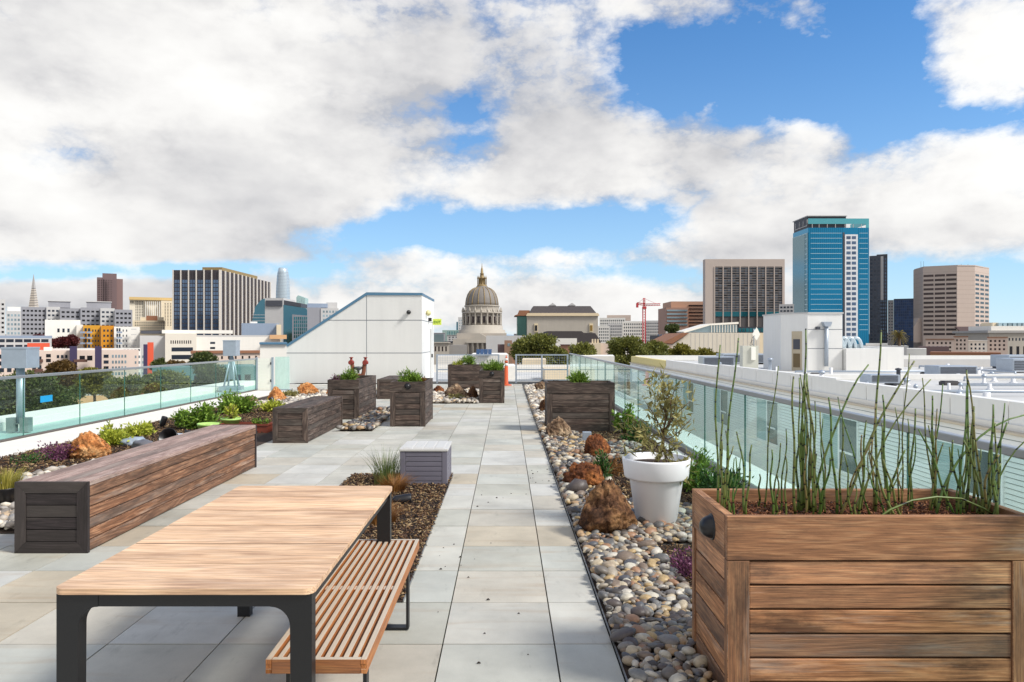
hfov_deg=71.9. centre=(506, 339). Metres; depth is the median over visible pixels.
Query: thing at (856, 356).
penthouse
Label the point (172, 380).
tree
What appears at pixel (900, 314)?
navy glass block
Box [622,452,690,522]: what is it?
flower pot
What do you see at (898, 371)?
flue pipe
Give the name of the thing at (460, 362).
leafy plant
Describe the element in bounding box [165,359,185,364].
tree
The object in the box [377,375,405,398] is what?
box bench
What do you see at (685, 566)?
flowering plant
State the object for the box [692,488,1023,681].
timber planter
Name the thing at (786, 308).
grey flats
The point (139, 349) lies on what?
long white block
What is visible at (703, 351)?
tree
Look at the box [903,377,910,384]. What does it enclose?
roof vent
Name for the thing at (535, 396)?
river pebbles
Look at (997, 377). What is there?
roof pipe
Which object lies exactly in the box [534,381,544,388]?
boulder
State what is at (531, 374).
white building
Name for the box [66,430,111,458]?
boulder
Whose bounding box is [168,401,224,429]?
leafy plant
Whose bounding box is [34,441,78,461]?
flowering plant
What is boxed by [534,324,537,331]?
window frame
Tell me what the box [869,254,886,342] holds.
dark slab tower
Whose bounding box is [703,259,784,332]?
grid hotel
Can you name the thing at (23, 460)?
ground cover plant
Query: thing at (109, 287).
brown skyscraper
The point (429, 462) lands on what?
storage box
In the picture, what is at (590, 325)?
window frame
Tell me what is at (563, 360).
tree
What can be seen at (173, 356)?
window
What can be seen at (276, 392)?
boulder
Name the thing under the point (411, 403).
timber planter
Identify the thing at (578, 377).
leafy plant
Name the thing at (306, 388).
boulder
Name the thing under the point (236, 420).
flower pot
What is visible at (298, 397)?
river pebbles
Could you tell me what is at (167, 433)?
flower pot
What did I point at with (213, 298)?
office slab
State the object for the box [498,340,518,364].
brown house
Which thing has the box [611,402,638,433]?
succulent shrub
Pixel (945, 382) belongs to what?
roof hatch
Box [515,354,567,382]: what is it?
fence
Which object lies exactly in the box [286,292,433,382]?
stair house
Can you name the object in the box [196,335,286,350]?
long white hall
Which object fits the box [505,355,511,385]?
delineator post
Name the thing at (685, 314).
pinkish office
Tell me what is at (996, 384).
roof pipe
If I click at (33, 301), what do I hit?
pyramid tower
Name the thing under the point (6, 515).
river pebbles
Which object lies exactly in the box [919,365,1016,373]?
roof pipe
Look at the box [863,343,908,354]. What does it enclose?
white terrace house
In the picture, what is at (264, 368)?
slatted gate
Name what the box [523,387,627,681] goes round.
metal edging
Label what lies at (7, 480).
reed tuft
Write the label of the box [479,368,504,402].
timber planter
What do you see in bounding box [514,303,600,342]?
opera hall
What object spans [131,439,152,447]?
rock
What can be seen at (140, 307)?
cream hotel
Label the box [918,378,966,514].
horsetail clump
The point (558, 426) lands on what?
boulder
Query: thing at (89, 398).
tan shed
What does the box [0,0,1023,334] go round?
sky
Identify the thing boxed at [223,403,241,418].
leafy plant
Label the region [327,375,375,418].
timber planter
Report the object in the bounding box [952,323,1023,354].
arched hall
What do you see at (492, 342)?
pale long roof
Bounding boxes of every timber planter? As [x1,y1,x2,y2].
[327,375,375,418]
[390,378,432,426]
[448,364,503,388]
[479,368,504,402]
[545,381,614,430]
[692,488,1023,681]
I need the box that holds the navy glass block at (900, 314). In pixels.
[888,298,912,347]
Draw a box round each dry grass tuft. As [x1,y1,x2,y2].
[370,500,410,525]
[376,471,417,493]
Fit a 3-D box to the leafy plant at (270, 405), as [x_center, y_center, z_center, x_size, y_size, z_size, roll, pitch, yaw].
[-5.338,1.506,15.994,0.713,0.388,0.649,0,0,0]
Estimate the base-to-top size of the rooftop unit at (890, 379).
0.529 m
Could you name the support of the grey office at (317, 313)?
on the city ground
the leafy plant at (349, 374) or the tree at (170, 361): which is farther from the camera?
the tree at (170, 361)
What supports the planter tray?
on the soil bed at (262, 438)
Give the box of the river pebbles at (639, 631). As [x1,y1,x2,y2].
[566,497,717,681]
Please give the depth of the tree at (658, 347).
113.97 m
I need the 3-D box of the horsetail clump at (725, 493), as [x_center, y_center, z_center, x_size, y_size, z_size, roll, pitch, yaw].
[1.082,0.429,3.382,0.130,0.875,0.276,0,0,8]
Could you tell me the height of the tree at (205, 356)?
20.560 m
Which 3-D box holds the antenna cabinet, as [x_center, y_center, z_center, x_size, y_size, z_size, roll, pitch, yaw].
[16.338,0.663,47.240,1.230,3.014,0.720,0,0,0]
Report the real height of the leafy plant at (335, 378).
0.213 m
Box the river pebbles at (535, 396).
[524,383,545,430]
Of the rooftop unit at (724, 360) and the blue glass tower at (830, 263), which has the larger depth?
the blue glass tower at (830, 263)
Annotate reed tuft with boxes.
[0,466,33,488]
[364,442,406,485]
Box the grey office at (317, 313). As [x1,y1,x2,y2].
[307,302,338,330]
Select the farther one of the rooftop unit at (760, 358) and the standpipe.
the rooftop unit at (760, 358)
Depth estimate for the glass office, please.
520.00 m
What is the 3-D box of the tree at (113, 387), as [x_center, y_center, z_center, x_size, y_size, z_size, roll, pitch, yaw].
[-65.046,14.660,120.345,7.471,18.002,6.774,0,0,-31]
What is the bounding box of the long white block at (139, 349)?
[52,348,140,375]
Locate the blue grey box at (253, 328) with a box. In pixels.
[242,322,280,341]
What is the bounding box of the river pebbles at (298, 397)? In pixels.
[255,387,376,405]
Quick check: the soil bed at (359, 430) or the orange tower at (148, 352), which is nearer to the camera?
the soil bed at (359, 430)
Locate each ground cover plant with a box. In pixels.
[0,447,58,464]
[591,455,623,476]
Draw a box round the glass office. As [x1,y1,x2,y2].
[252,298,306,343]
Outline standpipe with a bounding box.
[348,357,367,374]
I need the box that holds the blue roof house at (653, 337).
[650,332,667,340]
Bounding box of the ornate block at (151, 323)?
[133,316,164,335]
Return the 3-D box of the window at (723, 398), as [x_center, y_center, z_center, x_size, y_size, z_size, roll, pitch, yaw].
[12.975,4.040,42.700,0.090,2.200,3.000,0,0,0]
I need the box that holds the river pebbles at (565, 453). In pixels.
[541,430,641,502]
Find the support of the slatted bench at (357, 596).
on the paving
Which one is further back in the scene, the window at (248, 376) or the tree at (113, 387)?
the window at (248, 376)
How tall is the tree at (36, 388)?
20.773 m
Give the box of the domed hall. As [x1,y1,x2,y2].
[444,267,506,353]
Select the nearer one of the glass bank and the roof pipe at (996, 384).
the roof pipe at (996, 384)
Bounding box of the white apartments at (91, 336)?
[45,320,139,348]
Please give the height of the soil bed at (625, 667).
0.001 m
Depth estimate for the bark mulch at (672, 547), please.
5.45 m
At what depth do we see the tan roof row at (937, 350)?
203.19 m
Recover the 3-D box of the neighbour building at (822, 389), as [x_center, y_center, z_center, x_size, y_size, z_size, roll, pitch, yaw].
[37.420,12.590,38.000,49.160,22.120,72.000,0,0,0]
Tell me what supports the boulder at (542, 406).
on the soil bed at (625, 667)
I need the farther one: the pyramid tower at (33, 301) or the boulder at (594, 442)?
the pyramid tower at (33, 301)
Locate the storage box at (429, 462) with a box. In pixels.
[399,441,451,485]
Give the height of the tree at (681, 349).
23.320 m
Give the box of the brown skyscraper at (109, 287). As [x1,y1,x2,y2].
[97,273,122,309]
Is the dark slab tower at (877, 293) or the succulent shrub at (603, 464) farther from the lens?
the dark slab tower at (877, 293)
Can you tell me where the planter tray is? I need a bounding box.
[219,422,272,432]
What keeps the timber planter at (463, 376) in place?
on the paving
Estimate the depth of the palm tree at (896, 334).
129.84 m
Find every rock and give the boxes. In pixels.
[119,436,144,446]
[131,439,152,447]
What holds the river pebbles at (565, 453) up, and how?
on the soil bed at (625, 667)
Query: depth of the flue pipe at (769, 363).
40.55 m
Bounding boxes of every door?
[430,329,433,377]
[792,331,801,370]
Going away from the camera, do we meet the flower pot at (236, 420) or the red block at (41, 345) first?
the flower pot at (236, 420)
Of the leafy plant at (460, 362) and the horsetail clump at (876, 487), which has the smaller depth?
the horsetail clump at (876, 487)
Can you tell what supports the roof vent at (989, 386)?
on the neighbour building at (822, 389)
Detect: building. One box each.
[0,336,51,349]
[0,380,796,487]
[191,350,259,380]
[433,364,636,405]
[447,335,456,340]
[629,355,1023,512]
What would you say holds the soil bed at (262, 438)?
on the paving
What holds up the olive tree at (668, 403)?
in the flower pot at (656, 489)
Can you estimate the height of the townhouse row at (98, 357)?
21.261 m
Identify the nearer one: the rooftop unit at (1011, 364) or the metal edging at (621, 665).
the metal edging at (621, 665)
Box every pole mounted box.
[0,347,39,431]
[219,340,243,390]
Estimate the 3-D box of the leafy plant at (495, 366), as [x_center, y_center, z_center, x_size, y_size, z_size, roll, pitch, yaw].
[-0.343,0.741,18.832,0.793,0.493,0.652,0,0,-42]
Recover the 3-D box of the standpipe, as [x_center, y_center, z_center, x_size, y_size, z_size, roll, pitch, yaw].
[-3.780,1.048,18.000,0.520,1.205,0.224,0,0,0]
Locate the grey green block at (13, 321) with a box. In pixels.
[6,307,20,335]
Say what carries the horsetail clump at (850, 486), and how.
on the timber planter at (919, 593)
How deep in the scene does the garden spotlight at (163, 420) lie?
12.91 m
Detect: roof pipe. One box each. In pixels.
[795,370,923,372]
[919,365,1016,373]
[933,390,1023,392]
[962,383,1023,388]
[963,376,1023,380]
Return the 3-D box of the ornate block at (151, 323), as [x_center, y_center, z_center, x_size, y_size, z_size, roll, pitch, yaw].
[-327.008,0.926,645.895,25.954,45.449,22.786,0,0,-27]
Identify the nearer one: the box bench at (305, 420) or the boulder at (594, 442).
the boulder at (594, 442)
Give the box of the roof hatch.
[939,380,959,384]
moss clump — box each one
[283,389,298,395]
[448,393,464,398]
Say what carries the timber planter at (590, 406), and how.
on the soil bed at (625, 667)
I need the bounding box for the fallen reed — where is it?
[881,496,992,514]
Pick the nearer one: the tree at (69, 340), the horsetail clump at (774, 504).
the horsetail clump at (774, 504)
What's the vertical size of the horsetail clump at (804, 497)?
0.922 m
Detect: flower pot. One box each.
[0,488,13,503]
[158,428,177,440]
[197,422,218,428]
[220,417,240,423]
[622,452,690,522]
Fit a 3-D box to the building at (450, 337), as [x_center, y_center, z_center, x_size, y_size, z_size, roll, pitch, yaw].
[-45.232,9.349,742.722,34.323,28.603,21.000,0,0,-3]
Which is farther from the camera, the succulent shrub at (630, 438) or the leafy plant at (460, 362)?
the leafy plant at (460, 362)
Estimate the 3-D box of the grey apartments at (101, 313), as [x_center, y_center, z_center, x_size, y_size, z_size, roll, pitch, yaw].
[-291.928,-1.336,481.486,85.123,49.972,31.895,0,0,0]
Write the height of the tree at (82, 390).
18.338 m
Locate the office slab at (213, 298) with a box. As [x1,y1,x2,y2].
[172,267,270,334]
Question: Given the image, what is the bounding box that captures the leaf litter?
[439,469,547,663]
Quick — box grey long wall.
[907,348,925,354]
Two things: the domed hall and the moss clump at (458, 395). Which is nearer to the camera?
the moss clump at (458, 395)
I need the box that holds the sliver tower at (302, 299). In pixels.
[296,295,307,303]
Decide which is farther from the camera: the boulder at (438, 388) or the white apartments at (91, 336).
the white apartments at (91, 336)
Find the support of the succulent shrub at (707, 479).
on the soil bed at (625, 667)
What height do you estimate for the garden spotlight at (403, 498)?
0.117 m
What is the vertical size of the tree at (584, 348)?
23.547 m
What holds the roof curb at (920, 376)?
on the neighbour building at (822, 389)
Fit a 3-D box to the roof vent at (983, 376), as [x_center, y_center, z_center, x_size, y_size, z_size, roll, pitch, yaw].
[23.710,1.923,35.062,0.243,0.494,0.243,0,0,0]
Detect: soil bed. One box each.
[0,392,288,532]
[340,416,389,430]
[523,386,712,680]
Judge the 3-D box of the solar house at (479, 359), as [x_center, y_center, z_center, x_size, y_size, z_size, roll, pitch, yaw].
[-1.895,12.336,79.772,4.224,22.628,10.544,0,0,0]
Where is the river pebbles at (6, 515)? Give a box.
[0,458,93,529]
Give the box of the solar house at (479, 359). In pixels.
[472,349,508,363]
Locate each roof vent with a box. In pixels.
[818,370,824,375]
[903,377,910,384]
[981,374,986,382]
[983,392,990,396]
[985,384,993,389]
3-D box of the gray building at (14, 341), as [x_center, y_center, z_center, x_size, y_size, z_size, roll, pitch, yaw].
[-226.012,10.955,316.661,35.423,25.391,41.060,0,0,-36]
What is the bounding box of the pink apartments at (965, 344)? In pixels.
[925,336,1007,354]
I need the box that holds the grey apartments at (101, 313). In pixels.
[21,300,131,335]
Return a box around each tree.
[0,369,82,415]
[41,359,77,387]
[52,334,80,348]
[57,384,86,404]
[72,367,113,401]
[101,374,147,399]
[143,369,192,393]
[149,357,165,370]
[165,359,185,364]
[187,351,218,365]
[191,361,236,386]
[509,332,559,364]
[549,346,570,364]
[568,341,596,361]
[605,335,654,395]
[612,362,698,484]
[644,339,669,354]
[664,323,679,332]
[667,342,699,354]
[697,346,718,354]
[888,330,908,345]
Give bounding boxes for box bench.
[14,425,256,552]
[273,396,342,442]
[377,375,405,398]
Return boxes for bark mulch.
[0,406,272,479]
[339,472,452,599]
[579,431,707,516]
[657,542,691,588]
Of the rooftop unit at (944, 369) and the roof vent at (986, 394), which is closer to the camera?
the roof vent at (986, 394)
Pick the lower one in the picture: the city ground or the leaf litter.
the leaf litter
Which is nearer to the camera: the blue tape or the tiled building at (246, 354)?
the blue tape
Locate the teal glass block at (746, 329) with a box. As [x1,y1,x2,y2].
[738,327,762,332]
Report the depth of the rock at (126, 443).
10.81 m
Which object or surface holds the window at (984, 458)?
in the neighbour building at (822, 389)
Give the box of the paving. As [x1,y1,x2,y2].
[0,384,624,681]
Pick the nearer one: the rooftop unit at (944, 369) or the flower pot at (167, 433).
the flower pot at (167, 433)
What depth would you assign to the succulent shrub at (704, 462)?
7.54 m
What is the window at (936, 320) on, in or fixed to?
in the beige tower at (948, 300)
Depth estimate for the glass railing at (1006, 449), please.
6.13 m
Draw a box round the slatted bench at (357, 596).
[266,539,418,681]
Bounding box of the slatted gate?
[256,357,273,390]
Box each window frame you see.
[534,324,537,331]
[589,324,592,331]
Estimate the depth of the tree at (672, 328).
273.73 m
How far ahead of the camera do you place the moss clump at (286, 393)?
19.53 m
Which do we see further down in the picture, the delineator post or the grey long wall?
the delineator post
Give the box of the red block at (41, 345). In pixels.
[27,343,49,349]
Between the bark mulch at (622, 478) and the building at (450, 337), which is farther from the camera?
the building at (450, 337)
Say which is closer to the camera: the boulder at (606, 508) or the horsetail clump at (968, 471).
the horsetail clump at (968, 471)
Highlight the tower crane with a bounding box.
[636,298,659,342]
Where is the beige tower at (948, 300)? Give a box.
[913,265,988,347]
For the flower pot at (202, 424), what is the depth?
11.85 m
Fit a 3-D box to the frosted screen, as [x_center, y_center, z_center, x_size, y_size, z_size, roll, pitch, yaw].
[-7.170,1.100,22.700,0.540,1.100,0.060,0,0,0]
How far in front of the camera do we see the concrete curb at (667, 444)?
10.63 m
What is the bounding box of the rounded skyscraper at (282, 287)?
[276,268,289,298]
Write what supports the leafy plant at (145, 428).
on the soil bed at (262, 438)
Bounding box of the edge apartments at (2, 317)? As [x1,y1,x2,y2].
[0,299,4,335]
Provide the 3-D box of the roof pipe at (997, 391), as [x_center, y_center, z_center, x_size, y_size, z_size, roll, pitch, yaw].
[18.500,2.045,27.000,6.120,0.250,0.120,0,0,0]
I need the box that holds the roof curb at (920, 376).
[810,374,1023,379]
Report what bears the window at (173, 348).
in the grey auditorium
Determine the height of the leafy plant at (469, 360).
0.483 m
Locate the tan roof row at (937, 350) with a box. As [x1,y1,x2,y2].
[918,346,1000,354]
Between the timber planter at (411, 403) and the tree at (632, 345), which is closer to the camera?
the timber planter at (411, 403)
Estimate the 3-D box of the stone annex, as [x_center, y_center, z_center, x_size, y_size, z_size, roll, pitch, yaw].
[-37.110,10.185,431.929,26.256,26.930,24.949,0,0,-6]
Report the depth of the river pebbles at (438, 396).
18.57 m
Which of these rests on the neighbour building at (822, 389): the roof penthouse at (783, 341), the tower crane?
the roof penthouse at (783, 341)
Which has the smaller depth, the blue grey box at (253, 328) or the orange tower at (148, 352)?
the orange tower at (148, 352)
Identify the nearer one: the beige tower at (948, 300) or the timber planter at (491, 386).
the timber planter at (491, 386)
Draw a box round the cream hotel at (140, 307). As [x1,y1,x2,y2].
[129,297,171,329]
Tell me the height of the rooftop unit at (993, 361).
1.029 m
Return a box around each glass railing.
[0,358,256,442]
[569,353,1023,487]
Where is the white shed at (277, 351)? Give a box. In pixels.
[259,342,286,384]
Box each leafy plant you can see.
[96,419,133,446]
[120,420,156,436]
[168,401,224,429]
[214,388,261,413]
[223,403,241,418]
[252,417,270,423]
[256,397,285,411]
[330,374,341,379]
[334,366,358,379]
[396,365,423,381]
[451,359,463,364]
[459,355,475,364]
[479,359,505,370]
[565,369,590,382]
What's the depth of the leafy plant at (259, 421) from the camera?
12.56 m
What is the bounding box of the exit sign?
[433,319,440,324]
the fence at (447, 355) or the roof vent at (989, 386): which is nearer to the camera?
the fence at (447, 355)
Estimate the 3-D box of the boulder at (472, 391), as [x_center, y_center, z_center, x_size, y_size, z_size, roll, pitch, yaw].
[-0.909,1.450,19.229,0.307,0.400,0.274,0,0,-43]
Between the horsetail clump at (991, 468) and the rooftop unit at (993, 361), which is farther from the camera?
the rooftop unit at (993, 361)
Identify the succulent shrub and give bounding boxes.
[590,449,613,479]
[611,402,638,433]
[620,421,651,442]
[682,446,719,491]
[690,465,753,487]
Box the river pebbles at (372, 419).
[335,406,389,429]
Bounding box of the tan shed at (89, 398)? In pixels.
[78,394,107,403]
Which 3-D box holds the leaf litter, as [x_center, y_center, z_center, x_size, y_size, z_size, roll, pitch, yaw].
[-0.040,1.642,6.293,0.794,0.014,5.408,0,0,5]
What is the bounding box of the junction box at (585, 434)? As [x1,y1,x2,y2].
[582,431,590,440]
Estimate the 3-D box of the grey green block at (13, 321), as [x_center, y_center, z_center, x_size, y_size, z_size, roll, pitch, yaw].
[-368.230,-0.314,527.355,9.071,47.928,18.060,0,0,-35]
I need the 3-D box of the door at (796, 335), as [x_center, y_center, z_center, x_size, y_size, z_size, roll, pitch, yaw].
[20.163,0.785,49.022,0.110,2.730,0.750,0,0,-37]
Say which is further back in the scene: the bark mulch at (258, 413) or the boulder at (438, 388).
the boulder at (438, 388)
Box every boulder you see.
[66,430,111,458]
[267,386,286,399]
[297,382,318,393]
[433,385,443,391]
[444,383,467,397]
[467,386,477,397]
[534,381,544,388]
[538,399,544,410]
[545,416,571,436]
[562,461,604,485]
[578,478,637,533]
[584,433,610,456]
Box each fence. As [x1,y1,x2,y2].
[436,354,498,382]
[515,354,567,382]
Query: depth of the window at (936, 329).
656.88 m
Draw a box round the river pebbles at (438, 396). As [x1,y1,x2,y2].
[433,388,478,402]
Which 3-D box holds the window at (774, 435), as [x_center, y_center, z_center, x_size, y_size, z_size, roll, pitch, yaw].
[12.975,4.040,35.100,0.090,2.200,3.000,0,0,0]
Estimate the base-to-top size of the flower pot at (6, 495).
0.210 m
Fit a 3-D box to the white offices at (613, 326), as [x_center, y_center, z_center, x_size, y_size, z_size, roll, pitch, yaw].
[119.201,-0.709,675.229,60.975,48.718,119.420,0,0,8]
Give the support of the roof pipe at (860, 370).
on the neighbour building at (822, 389)
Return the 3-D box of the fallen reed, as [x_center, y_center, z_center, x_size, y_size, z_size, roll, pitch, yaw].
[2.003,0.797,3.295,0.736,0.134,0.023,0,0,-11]
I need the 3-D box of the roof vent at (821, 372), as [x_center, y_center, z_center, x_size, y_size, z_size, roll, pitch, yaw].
[16.332,1.866,36.586,0.382,0.609,0.382,0,0,0]
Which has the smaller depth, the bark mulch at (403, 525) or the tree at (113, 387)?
the bark mulch at (403, 525)
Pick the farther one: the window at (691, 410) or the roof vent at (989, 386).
the window at (691, 410)
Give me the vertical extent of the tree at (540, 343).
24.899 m
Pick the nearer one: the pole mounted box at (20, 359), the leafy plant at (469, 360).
the pole mounted box at (20, 359)
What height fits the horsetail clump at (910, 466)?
0.794 m
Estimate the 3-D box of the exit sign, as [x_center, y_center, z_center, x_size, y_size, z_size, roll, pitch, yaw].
[-3.000,-0.767,30.520,0.367,0.266,0.060,0,0,0]
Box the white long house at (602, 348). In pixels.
[556,338,617,390]
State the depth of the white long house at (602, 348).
199.15 m
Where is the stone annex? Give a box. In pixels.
[434,334,466,364]
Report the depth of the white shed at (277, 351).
60.08 m
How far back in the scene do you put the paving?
4.52 m
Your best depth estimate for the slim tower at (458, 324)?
1299.85 m
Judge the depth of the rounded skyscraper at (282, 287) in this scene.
2879.39 m
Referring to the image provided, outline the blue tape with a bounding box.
[40,395,51,402]
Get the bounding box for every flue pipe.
[767,358,772,369]
[895,368,902,384]
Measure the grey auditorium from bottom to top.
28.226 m
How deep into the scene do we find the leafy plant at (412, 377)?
13.72 m
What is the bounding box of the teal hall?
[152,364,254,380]
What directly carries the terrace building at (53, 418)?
on the city ground
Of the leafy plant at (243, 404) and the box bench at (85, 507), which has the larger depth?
the leafy plant at (243, 404)
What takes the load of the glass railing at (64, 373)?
on the paving
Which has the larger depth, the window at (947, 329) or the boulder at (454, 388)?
the window at (947, 329)
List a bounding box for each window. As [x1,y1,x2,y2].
[172,347,192,350]
[172,355,190,358]
[245,374,250,379]
[683,381,694,413]
[713,387,729,426]
[756,397,779,447]
[821,412,859,478]
[934,439,1005,505]
[935,319,944,321]
[935,328,944,330]
[946,328,956,330]
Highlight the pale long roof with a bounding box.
[438,336,525,364]
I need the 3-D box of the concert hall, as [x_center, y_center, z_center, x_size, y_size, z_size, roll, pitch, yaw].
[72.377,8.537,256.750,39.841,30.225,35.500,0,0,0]
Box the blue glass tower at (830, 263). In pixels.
[793,215,868,344]
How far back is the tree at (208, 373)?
127.62 m
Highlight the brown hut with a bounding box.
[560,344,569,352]
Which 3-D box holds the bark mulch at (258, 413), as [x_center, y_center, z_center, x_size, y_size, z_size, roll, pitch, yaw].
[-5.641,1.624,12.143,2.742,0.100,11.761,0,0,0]
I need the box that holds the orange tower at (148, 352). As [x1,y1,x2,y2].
[143,342,153,382]
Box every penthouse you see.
[762,312,843,370]
[842,336,903,369]
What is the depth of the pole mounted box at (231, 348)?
22.92 m
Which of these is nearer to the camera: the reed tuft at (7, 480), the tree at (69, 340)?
the reed tuft at (7, 480)
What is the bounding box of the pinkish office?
[658,301,702,335]
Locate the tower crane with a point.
(644, 307)
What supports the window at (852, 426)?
in the neighbour building at (822, 389)
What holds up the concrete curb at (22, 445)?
on the paving
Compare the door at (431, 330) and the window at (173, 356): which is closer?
the door at (431, 330)
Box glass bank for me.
[442,330,458,340]
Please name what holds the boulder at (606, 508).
on the soil bed at (625, 667)
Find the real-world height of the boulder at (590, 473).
0.300 m
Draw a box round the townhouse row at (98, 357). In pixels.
[0,346,142,381]
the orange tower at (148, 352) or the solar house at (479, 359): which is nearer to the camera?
the solar house at (479, 359)
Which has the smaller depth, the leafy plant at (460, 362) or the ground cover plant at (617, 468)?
the ground cover plant at (617, 468)
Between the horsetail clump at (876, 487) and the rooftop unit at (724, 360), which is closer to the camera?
the horsetail clump at (876, 487)
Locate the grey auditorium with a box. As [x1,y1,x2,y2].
[140,330,232,376]
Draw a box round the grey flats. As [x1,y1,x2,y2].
[779,304,793,312]
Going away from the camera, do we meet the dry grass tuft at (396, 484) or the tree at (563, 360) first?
the dry grass tuft at (396, 484)
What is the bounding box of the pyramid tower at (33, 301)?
[28,274,38,306]
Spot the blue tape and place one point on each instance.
(47, 398)
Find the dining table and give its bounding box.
[56,486,391,681]
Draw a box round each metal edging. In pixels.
[341,474,452,602]
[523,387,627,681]
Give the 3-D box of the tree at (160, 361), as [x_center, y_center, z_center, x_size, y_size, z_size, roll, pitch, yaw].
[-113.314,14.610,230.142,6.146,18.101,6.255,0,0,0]
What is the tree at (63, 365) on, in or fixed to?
on the city ground
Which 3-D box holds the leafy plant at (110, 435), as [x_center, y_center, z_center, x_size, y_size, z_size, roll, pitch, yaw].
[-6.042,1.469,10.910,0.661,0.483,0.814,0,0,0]
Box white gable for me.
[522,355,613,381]
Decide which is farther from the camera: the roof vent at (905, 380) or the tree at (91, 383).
the tree at (91, 383)
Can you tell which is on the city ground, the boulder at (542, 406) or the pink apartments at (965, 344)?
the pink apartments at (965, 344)
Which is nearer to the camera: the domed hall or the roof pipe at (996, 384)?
the roof pipe at (996, 384)
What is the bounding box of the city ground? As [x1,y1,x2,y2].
[287,370,626,394]
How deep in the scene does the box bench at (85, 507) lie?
6.07 m
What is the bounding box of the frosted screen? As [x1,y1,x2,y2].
[278,357,290,390]
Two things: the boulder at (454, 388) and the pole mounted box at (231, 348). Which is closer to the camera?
the boulder at (454, 388)
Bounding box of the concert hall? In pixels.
[649,322,762,352]
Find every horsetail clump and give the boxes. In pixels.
[714,338,751,514]
[756,366,787,514]
[780,329,868,514]
[818,361,914,514]
[837,330,930,514]
[881,354,915,512]
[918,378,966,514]
[935,372,1023,514]
[963,369,1007,514]
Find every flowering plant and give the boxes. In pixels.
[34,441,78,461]
[665,545,691,577]
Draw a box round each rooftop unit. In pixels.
[698,356,734,365]
[716,353,762,363]
[860,374,899,385]
[924,365,977,373]
[990,355,1023,367]
[996,358,1023,370]
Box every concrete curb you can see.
[0,391,284,457]
[568,379,712,482]
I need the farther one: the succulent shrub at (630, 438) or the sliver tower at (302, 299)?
the sliver tower at (302, 299)
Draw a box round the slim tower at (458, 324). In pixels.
[456,317,461,329]
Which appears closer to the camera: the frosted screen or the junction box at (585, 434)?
the junction box at (585, 434)
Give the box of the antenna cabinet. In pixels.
[740,327,759,367]
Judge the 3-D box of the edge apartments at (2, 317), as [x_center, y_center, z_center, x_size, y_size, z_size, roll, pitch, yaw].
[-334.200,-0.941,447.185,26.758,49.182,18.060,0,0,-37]
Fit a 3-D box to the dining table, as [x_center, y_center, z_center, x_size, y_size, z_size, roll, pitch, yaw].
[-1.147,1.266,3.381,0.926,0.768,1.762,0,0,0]
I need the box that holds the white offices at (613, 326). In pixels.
[598,315,657,353]
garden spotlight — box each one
[159,416,167,427]
[392,493,411,504]

